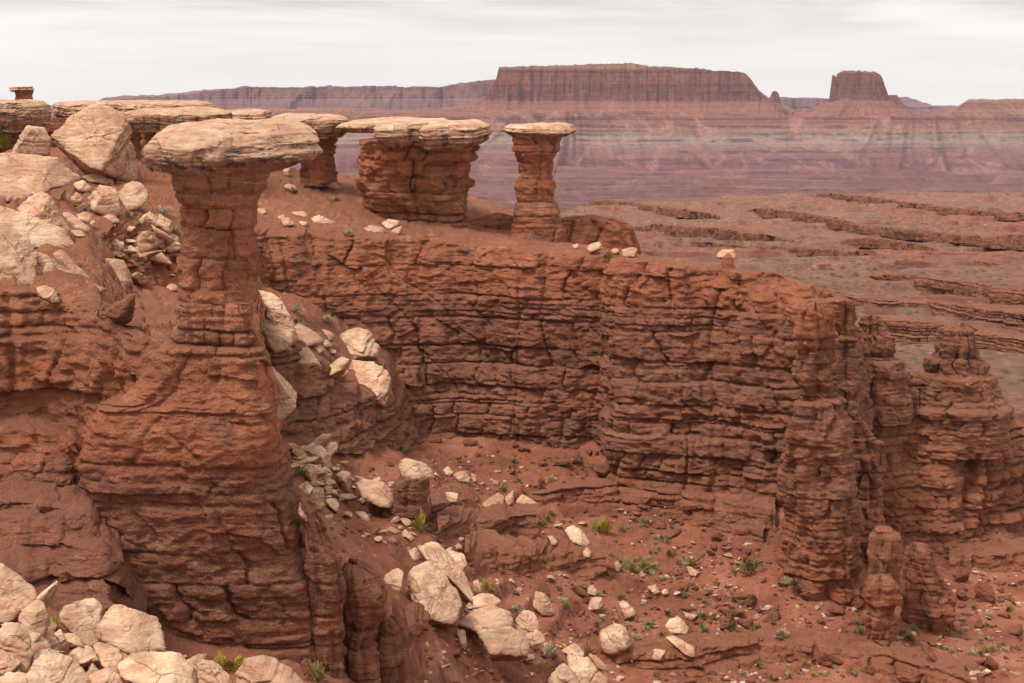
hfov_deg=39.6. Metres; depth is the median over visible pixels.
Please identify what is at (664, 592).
stone
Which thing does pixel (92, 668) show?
boulder
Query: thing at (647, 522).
shrub
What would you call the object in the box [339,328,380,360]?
boulder
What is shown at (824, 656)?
red stone
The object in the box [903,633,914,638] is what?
shrub
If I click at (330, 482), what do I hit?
boulder
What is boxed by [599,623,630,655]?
boulder
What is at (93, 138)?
boulder
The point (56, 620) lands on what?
shrub
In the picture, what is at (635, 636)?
shrub
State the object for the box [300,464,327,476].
boulder
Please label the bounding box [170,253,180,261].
red stone
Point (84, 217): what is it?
stone
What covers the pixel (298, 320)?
shrub
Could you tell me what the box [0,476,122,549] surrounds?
rock ledge
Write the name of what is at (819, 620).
red stone
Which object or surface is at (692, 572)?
stone
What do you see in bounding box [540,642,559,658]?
shrub
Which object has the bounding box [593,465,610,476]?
red stone
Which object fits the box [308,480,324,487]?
stone
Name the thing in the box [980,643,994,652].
shrub
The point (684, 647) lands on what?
boulder
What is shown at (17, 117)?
rock ledge
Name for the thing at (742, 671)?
shrub
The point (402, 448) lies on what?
shrub
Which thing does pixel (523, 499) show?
boulder
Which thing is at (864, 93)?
butte
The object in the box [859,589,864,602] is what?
red stone
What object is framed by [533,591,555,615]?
boulder
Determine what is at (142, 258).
stone
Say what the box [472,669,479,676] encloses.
red stone
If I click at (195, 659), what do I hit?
boulder
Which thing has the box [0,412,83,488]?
rock ledge
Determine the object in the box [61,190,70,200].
stone
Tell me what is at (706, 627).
shrub
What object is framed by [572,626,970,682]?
rock ledge
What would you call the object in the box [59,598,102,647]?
boulder
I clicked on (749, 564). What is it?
shrub
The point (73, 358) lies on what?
cliff wall
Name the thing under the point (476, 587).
stone
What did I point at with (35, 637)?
boulder
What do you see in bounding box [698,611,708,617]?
shrub
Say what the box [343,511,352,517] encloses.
stone
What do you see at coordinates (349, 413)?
cliff wall
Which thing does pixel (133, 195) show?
boulder
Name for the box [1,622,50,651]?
boulder
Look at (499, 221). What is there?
rock ridge
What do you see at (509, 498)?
stone
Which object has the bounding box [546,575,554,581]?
stone
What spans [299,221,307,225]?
stone
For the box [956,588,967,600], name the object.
red stone
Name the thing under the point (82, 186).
stone
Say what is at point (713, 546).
red stone
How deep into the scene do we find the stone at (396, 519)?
93.77 m
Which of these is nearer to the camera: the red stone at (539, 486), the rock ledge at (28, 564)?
the rock ledge at (28, 564)
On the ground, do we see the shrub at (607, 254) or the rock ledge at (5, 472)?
the rock ledge at (5, 472)
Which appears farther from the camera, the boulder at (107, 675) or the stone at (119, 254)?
the stone at (119, 254)
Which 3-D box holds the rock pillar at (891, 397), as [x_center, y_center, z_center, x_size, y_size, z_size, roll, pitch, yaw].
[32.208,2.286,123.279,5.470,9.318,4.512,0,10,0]
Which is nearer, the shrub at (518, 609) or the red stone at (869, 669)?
the shrub at (518, 609)
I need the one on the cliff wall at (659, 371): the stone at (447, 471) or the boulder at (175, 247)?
the boulder at (175, 247)
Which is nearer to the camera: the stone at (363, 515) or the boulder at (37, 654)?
the boulder at (37, 654)
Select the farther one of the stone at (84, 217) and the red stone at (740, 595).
the red stone at (740, 595)
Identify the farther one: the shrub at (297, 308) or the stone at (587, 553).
the shrub at (297, 308)
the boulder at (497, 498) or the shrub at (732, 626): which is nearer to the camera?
the shrub at (732, 626)
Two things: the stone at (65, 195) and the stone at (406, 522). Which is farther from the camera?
the stone at (65, 195)
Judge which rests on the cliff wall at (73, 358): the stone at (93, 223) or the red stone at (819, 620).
the stone at (93, 223)
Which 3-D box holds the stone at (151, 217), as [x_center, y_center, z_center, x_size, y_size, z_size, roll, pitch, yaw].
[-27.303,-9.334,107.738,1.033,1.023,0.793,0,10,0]
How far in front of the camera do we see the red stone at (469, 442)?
117.54 m
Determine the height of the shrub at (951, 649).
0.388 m
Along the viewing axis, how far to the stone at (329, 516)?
88.23 m
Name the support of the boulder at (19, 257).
on the cliff wall at (73, 358)
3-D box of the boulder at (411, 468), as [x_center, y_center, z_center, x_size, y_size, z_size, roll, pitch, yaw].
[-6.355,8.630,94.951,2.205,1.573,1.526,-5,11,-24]
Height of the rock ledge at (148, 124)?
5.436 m
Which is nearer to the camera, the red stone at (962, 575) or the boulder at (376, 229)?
the red stone at (962, 575)
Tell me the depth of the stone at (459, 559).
88.97 m
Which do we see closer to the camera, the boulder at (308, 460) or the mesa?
the boulder at (308, 460)
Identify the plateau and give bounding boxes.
[50,79,494,108]
[780,97,954,111]
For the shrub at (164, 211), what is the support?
on the cliff wall at (659, 371)
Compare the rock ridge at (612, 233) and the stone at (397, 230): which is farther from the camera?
the rock ridge at (612, 233)
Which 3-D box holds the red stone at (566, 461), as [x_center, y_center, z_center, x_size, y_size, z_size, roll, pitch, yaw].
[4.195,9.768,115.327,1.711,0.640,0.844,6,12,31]
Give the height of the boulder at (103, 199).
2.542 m
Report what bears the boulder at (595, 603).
on the ground
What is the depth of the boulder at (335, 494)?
95.53 m
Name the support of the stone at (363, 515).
on the ground
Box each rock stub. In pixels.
[297,496,349,682]
[341,557,388,682]
[374,613,409,682]
[393,476,430,517]
[712,253,736,287]
[862,574,902,644]
[865,525,903,585]
[900,542,956,634]
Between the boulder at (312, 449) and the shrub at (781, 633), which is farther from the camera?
the boulder at (312, 449)
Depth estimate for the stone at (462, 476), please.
107.78 m
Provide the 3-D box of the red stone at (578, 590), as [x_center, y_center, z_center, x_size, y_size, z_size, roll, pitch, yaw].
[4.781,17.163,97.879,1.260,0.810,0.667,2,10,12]
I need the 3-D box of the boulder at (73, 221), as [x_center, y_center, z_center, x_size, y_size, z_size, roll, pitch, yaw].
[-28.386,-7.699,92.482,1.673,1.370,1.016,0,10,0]
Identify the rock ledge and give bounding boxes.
[0,99,51,152]
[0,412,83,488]
[0,464,83,489]
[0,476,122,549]
[0,522,136,598]
[0,543,147,613]
[46,100,216,160]
[124,106,232,165]
[227,108,272,119]
[366,485,468,525]
[405,601,455,642]
[433,503,538,542]
[464,529,605,580]
[529,475,775,528]
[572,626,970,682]
[681,517,765,542]
[949,537,1023,573]
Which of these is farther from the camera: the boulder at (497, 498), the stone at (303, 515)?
the boulder at (497, 498)
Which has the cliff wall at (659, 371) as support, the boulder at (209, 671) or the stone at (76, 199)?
the stone at (76, 199)
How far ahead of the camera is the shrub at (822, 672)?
92.91 m
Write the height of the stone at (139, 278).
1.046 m
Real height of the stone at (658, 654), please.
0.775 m
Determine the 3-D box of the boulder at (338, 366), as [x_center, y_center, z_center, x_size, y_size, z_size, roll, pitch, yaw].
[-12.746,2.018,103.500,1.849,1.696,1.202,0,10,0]
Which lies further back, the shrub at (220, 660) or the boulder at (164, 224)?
the boulder at (164, 224)
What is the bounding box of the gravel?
[103,233,1023,682]
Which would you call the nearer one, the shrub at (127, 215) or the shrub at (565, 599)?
the shrub at (565, 599)
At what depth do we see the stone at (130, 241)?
103.74 m
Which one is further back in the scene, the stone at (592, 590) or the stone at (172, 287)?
the stone at (172, 287)
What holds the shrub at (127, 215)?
on the cliff wall at (659, 371)
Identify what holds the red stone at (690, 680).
on the ground
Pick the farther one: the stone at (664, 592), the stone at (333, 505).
the stone at (664, 592)
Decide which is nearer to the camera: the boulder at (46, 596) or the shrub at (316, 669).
the boulder at (46, 596)
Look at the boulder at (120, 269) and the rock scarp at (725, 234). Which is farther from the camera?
the rock scarp at (725, 234)
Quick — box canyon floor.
[338,166,1023,213]
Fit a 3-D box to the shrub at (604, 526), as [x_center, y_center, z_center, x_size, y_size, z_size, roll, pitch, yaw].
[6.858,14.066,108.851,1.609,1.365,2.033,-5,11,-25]
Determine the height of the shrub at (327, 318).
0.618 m
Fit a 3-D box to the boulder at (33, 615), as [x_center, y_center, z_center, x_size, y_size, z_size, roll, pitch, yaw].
[-16.478,9.672,49.243,1.105,1.224,1.028,8,13,39]
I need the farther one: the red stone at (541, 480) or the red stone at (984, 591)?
the red stone at (541, 480)
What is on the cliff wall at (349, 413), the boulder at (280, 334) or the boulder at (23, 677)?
the boulder at (280, 334)
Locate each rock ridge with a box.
[466,213,513,229]
[561,214,640,254]
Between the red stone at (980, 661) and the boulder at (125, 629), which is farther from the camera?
the red stone at (980, 661)
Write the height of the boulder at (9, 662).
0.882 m
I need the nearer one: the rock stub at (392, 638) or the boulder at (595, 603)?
the rock stub at (392, 638)
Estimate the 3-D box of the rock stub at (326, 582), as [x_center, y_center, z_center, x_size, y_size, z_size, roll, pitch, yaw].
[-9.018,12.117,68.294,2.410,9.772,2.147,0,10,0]
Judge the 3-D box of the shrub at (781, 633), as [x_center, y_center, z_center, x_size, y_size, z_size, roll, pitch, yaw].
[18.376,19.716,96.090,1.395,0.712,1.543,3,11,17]
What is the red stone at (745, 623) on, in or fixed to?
on the ground
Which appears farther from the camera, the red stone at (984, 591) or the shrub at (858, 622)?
the red stone at (984, 591)
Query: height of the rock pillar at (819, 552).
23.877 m
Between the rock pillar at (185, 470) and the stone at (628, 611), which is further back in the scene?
the stone at (628, 611)
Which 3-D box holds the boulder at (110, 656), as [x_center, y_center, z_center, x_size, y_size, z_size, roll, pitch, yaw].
[-13.346,10.566,47.240,0.849,1.006,0.998,-6,12,-31]
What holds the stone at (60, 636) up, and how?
on the boulder at (73, 639)
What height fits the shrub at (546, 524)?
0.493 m
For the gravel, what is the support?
on the ground
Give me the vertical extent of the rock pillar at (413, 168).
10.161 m
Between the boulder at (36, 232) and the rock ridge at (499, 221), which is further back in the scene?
the rock ridge at (499, 221)
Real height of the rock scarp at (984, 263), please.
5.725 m
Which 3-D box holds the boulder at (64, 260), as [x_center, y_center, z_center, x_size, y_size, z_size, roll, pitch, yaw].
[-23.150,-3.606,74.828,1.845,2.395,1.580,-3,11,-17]
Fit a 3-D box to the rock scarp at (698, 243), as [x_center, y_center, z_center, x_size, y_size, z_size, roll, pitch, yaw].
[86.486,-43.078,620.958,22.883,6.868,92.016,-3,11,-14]
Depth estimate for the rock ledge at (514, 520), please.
99.44 m
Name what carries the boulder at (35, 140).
on the cliff wall at (73, 358)
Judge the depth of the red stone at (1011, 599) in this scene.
108.83 m
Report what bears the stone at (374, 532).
on the ground
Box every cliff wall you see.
[0,147,266,434]
[69,163,875,507]
[262,287,418,455]
[869,374,1023,559]
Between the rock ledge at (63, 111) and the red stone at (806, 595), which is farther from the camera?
the rock ledge at (63, 111)
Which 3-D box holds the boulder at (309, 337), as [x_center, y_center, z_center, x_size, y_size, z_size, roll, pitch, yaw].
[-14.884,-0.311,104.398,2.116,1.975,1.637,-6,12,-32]
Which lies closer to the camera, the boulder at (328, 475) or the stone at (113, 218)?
the boulder at (328, 475)
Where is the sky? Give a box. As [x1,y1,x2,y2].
[0,0,1023,105]
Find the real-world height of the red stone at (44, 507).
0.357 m
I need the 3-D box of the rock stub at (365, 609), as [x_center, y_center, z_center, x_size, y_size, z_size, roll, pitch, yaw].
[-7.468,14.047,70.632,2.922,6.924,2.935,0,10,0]
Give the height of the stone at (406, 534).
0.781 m
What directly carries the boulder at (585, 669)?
on the ground
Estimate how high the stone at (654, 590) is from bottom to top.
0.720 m
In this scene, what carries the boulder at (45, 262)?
on the cliff wall at (73, 358)
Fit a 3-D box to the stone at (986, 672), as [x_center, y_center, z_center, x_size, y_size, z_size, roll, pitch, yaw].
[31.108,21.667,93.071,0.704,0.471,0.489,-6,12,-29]
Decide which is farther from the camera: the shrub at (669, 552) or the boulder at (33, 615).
the shrub at (669, 552)
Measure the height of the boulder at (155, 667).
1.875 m
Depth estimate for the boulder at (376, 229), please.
121.78 m
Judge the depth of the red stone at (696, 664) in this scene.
92.63 m
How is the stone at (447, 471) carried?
on the ground
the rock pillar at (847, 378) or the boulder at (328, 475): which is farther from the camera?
the rock pillar at (847, 378)
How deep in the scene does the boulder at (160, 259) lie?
103.64 m
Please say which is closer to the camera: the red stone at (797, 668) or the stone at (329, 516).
the stone at (329, 516)
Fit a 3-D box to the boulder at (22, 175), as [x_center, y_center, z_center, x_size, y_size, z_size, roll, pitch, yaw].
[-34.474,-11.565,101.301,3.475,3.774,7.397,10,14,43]
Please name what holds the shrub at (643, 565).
on the ground
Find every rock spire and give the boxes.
[769,91,786,111]
[829,75,837,102]
[888,95,908,109]
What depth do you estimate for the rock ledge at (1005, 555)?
119.34 m
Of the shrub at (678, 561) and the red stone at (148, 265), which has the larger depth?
the shrub at (678, 561)
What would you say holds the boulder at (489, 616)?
on the ground
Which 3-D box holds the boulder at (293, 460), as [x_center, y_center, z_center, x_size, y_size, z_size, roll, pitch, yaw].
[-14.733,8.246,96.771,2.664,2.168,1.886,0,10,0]
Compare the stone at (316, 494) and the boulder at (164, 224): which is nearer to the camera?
the stone at (316, 494)
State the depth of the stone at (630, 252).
122.34 m
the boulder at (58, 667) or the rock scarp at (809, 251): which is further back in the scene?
the rock scarp at (809, 251)
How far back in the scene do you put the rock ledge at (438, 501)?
98.61 m
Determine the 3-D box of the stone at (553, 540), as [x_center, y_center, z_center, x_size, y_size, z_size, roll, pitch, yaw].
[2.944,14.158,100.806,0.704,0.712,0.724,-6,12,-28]
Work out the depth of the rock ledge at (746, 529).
106.72 m
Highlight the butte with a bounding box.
[797,70,920,116]
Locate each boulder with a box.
[0,152,81,202]
[0,206,73,248]
[0,226,38,285]
[0,563,36,625]
[0,622,34,672]
[0,650,21,673]
[0,671,50,682]
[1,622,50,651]
[12,125,50,155]
[17,192,69,233]
[18,600,48,636]
[27,650,87,682]
[29,632,41,642]
[33,648,64,661]
[36,285,59,303]
[36,580,58,608]
[37,252,62,274]
[44,631,70,652]
[48,615,57,631]
[51,102,141,180]
[53,249,89,278]
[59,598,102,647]
[63,212,90,232]
[64,633,84,647]
[67,645,101,667]
[82,173,114,183]
[86,663,98,674]
[87,185,120,216]
[88,667,122,682]
[93,642,122,673]
[94,604,166,654]
[102,642,129,659]
[106,258,133,288]
[117,181,147,210]
[117,651,198,682]
[123,249,136,255]
[133,231,168,252]
[147,235,165,249]
[147,251,171,265]
[151,225,177,245]
[156,214,172,234]
[165,241,181,253]
[187,653,207,665]
[196,659,232,682]
[235,655,303,682]
[258,290,297,353]
[273,368,296,420]
[288,443,307,456]
[288,450,298,463]
[290,463,299,467]
[291,449,305,459]
[291,455,304,459]
[294,323,324,346]
[298,346,321,369]
[298,457,318,463]
[299,464,317,480]
[300,442,331,468]
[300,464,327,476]
[311,215,335,223]
[313,433,332,447]
[320,183,340,189]
[321,473,331,480]
[322,478,337,487]
[324,442,337,456]
[328,357,349,377]
[330,490,339,497]
[332,466,339,470]
[335,471,351,492]
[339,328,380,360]
[339,494,357,500]
[349,360,390,406]
[356,479,393,507]
[364,225,384,232]
[382,219,399,228]
[384,568,403,591]
[398,458,433,479]
[405,561,461,626]
[418,541,473,603]
[458,604,513,631]
[466,593,500,609]
[475,626,530,661]
[481,493,504,506]
[513,610,539,633]
[515,495,538,504]
[522,654,534,661]
[525,629,544,647]
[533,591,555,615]
[548,663,578,682]
[562,643,583,656]
[564,525,590,546]
[567,653,608,682]
[588,597,603,610]
[588,654,606,671]
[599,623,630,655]
[665,617,688,634]
[665,636,694,656]
[716,249,736,259]
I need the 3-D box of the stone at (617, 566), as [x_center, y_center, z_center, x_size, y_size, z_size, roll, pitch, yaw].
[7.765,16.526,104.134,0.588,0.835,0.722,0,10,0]
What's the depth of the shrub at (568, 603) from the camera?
95.68 m
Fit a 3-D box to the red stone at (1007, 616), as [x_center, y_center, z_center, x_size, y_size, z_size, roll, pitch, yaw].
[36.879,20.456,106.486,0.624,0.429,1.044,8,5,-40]
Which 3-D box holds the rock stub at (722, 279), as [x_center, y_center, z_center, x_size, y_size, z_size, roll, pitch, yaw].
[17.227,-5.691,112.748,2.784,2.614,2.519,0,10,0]
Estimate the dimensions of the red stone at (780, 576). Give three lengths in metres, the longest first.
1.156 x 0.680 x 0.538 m
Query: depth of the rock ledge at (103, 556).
63.61 m
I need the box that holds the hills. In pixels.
[51,99,1023,174]
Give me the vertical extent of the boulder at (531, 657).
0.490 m
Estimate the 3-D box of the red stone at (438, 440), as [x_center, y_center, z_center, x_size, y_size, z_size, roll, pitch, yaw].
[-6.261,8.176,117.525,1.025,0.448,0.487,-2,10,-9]
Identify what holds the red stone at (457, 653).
on the ground
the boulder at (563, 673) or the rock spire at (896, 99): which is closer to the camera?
the boulder at (563, 673)
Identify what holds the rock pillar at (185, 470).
on the ground
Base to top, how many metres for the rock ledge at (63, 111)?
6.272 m
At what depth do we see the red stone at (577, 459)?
115.12 m
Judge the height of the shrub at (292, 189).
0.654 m
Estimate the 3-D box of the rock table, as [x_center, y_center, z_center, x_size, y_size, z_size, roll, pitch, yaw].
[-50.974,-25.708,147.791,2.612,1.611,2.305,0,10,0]
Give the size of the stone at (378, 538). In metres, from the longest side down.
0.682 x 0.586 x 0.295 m
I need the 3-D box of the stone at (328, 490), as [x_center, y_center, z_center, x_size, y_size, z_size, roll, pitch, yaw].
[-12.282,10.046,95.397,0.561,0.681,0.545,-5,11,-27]
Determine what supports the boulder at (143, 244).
on the cliff wall at (659, 371)
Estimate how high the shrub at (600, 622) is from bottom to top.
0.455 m
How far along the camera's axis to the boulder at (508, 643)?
84.11 m
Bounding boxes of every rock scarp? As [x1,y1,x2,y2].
[589,200,719,219]
[634,223,794,241]
[690,239,747,247]
[745,208,1023,250]
[748,245,866,256]
[816,193,1023,220]
[837,293,1023,331]
[840,236,939,251]
[867,272,1023,304]
[880,316,1023,352]
[900,255,1018,265]
[990,234,1023,239]
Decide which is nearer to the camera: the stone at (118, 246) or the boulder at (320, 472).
the boulder at (320, 472)
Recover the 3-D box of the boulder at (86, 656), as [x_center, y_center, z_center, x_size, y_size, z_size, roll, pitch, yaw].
[-14.957,11.122,49.885,1.276,0.919,1.140,9,14,42]
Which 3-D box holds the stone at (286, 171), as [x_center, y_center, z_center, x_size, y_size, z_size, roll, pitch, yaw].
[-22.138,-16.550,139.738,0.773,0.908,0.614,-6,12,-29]
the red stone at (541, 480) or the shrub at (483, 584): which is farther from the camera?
the red stone at (541, 480)
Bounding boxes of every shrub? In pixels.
[0,133,11,148]
[48,610,62,631]
[122,209,139,217]
[144,164,158,169]
[155,205,173,213]
[173,226,181,232]
[214,650,243,671]
[283,186,295,191]
[291,304,305,312]
[294,317,304,322]
[294,465,307,477]
[304,658,326,682]
[320,315,334,321]
[328,194,339,201]
[342,229,354,235]
[396,443,409,449]
[411,508,427,532]
[480,578,494,590]
[498,485,507,491]
[508,602,524,614]
[538,519,548,525]
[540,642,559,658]
[545,474,554,480]
[556,596,567,601]
[562,600,570,607]
[591,516,614,533]
[594,619,604,625]
[603,250,613,257]
[616,593,625,600]
[621,554,652,572]
[631,632,642,639]
[640,517,651,525]
[666,549,677,556]
[675,558,683,563]
[681,561,688,565]
[685,556,696,563]
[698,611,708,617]
[698,624,709,631]
[728,617,737,630]
[738,558,761,571]
[739,669,747,674]
[749,622,761,629]
[773,628,791,637]
[780,575,801,587]
[782,671,792,678]
[817,670,828,675]
[845,668,857,674]
[854,626,864,634]
[855,617,861,625]
[900,628,911,634]
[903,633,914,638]
[948,647,956,653]
[966,649,977,655]
[978,649,986,655]
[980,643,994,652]
[983,621,990,627]
[984,611,994,617]
[999,646,1009,652]
[1005,605,1013,611]
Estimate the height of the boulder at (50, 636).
1.137 m
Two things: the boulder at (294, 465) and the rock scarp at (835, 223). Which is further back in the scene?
the rock scarp at (835, 223)
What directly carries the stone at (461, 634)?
on the ground
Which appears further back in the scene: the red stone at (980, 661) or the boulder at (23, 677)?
the red stone at (980, 661)
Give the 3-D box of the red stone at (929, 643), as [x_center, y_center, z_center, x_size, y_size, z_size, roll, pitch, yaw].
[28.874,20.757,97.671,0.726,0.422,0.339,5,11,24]
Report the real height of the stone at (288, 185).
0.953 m
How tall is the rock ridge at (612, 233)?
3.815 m
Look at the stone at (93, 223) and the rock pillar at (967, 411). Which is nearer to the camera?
the stone at (93, 223)
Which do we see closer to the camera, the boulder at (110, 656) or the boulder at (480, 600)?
the boulder at (110, 656)
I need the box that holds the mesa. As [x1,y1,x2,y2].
[441,63,793,115]
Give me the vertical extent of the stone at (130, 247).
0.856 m
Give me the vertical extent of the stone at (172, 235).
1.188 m
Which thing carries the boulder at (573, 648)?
on the ground
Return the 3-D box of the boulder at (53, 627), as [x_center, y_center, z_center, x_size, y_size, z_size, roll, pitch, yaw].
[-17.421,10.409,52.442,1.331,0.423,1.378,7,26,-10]
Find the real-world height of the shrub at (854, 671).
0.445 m
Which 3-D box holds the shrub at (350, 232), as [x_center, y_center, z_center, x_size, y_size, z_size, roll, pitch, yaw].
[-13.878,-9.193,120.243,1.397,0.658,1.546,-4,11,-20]
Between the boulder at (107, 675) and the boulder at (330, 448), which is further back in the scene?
the boulder at (330, 448)
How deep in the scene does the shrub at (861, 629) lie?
97.72 m
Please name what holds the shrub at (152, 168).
on the cliff wall at (659, 371)
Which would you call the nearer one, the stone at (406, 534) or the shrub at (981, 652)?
the stone at (406, 534)
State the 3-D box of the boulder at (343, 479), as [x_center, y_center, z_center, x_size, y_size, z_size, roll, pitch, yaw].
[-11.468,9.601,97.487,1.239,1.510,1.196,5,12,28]
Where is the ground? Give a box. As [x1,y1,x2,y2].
[0,433,1023,682]
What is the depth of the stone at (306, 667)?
61.48 m
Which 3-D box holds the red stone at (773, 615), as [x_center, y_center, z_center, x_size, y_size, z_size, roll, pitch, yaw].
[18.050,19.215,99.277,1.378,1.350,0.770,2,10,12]
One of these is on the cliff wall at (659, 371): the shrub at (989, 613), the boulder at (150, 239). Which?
the boulder at (150, 239)
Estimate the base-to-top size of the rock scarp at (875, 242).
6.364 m
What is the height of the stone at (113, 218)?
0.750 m
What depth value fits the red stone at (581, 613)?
96.26 m
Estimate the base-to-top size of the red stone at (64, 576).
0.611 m
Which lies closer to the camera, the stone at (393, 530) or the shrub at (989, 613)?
the stone at (393, 530)
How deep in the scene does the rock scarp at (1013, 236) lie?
616.07 m
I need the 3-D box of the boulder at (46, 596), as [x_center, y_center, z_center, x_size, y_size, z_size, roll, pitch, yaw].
[-17.659,9.801,52.913,1.596,1.855,0.755,2,10,10]
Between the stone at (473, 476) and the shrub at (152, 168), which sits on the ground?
the stone at (473, 476)
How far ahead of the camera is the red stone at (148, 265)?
102.44 m
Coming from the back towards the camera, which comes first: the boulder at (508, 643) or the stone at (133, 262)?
the stone at (133, 262)
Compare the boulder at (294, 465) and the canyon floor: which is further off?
the canyon floor
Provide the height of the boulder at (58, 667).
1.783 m
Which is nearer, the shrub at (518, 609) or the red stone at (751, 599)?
the shrub at (518, 609)
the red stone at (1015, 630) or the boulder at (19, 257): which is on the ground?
the red stone at (1015, 630)
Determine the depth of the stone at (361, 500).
96.89 m
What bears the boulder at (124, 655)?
on the ground
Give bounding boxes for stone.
[36,503,52,512]
[54,629,65,644]
[59,571,70,582]
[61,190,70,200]
[70,192,82,206]
[71,230,84,237]
[73,180,91,191]
[75,201,90,211]
[77,211,92,222]
[87,281,105,291]
[90,220,96,228]
[101,294,135,323]
[103,214,119,223]
[110,239,123,252]
[112,251,126,257]
[125,239,136,243]
[127,226,135,231]
[127,245,140,255]
[130,260,138,266]
[131,272,148,284]
[138,253,147,261]
[139,213,146,226]
[142,250,162,257]
[144,261,151,269]
[145,212,156,223]
[166,283,177,291]
[170,233,179,242]
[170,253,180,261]
[257,208,266,213]
[281,217,294,226]
[283,168,289,176]
[284,183,296,191]
[291,211,307,216]
[298,502,307,522]
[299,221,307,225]
[299,481,312,494]
[301,658,311,675]
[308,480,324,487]
[308,487,324,511]
[312,344,324,353]
[322,329,335,340]
[322,466,332,473]
[323,339,333,347]
[324,486,332,494]
[325,498,339,512]
[325,514,333,519]
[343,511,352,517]
[355,511,369,521]
[358,497,365,504]
[371,527,381,534]
[374,536,382,541]
[379,529,388,533]
[387,526,401,533]
[390,516,399,522]
[391,226,401,233]
[400,518,412,526]
[402,529,414,540]
[407,547,421,561]
[430,437,441,442]
[443,466,453,476]
[445,492,458,502]
[447,550,466,570]
[453,471,470,482]
[453,648,460,658]
[456,629,466,650]
[462,439,477,445]
[471,473,475,482]
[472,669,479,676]
[473,579,480,592]
[505,490,513,505]
[536,484,546,488]
[538,477,544,483]
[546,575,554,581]
[548,535,558,545]
[554,458,570,465]
[572,243,579,248]
[572,449,581,463]
[573,585,589,597]
[577,609,584,616]
[583,547,591,557]
[586,242,603,252]
[586,585,597,596]
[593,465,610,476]
[611,248,619,253]
[614,561,621,571]
[619,600,635,619]
[621,247,637,257]
[636,504,651,508]
[638,569,646,576]
[648,585,659,595]
[651,649,665,660]
[653,522,666,528]
[661,589,668,595]
[667,528,680,538]
[679,602,694,610]
[683,610,697,620]
[683,677,696,682]
[686,566,698,576]
[690,659,703,668]
[706,550,714,555]
[710,543,716,549]
[711,532,721,541]
[719,608,744,617]
[719,612,734,628]
[724,553,732,557]
[733,592,746,598]
[737,619,753,628]
[746,594,756,604]
[762,606,780,622]
[777,573,785,583]
[794,665,802,671]
[799,591,810,599]
[802,661,810,666]
[816,617,823,623]
[816,650,843,664]
[816,656,831,666]
[830,609,844,614]
[849,597,863,609]
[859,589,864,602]
[865,665,873,673]
[878,638,889,646]
[920,641,936,661]
[927,640,937,645]
[954,568,968,582]
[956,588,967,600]
[974,581,993,602]
[974,617,982,629]
[976,659,984,664]
[982,669,992,675]
[985,655,997,670]
[997,596,1013,600]
[997,614,1010,618]
[1008,624,1021,636]
[1009,596,1014,603]
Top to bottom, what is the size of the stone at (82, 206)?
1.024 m
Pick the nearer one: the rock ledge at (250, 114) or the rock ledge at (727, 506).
the rock ledge at (727, 506)
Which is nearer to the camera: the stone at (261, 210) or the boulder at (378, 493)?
the boulder at (378, 493)
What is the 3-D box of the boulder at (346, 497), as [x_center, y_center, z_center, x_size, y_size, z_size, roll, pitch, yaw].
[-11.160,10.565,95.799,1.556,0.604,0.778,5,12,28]
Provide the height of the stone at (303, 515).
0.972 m
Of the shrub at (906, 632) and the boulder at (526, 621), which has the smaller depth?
the boulder at (526, 621)
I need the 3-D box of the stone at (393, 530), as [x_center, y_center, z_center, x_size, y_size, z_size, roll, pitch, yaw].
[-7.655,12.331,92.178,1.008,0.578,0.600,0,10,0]
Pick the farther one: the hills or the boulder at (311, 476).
the hills
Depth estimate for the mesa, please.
5318.35 m
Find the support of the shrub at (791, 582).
on the ground
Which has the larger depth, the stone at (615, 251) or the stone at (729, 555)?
the stone at (615, 251)
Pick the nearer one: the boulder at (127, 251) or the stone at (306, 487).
the stone at (306, 487)
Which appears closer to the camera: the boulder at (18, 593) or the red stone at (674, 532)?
the boulder at (18, 593)
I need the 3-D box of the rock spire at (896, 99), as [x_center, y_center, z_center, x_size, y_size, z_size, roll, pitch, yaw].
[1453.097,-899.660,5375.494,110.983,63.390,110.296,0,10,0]
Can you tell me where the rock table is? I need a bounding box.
[9,86,33,99]
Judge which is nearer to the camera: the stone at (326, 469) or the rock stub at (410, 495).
the rock stub at (410, 495)
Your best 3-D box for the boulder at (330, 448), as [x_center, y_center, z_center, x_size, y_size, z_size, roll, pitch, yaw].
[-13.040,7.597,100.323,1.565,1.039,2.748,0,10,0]
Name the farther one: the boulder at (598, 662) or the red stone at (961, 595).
the red stone at (961, 595)
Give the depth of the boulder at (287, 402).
91.76 m
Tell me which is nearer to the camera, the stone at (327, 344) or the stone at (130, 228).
the stone at (130, 228)
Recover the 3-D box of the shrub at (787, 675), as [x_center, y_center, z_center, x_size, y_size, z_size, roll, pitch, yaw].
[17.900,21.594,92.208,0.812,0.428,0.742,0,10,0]
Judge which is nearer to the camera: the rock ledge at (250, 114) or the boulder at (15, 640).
the boulder at (15, 640)
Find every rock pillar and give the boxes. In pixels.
[77,118,322,667]
[271,113,348,182]
[336,116,491,229]
[502,122,576,242]
[776,298,864,605]
[826,296,885,564]
[857,315,914,425]
[908,322,1015,459]
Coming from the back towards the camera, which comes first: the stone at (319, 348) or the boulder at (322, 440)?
the stone at (319, 348)
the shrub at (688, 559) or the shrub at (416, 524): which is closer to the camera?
the shrub at (416, 524)
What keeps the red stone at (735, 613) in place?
on the ground
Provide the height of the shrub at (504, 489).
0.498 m
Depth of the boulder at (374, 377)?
108.14 m

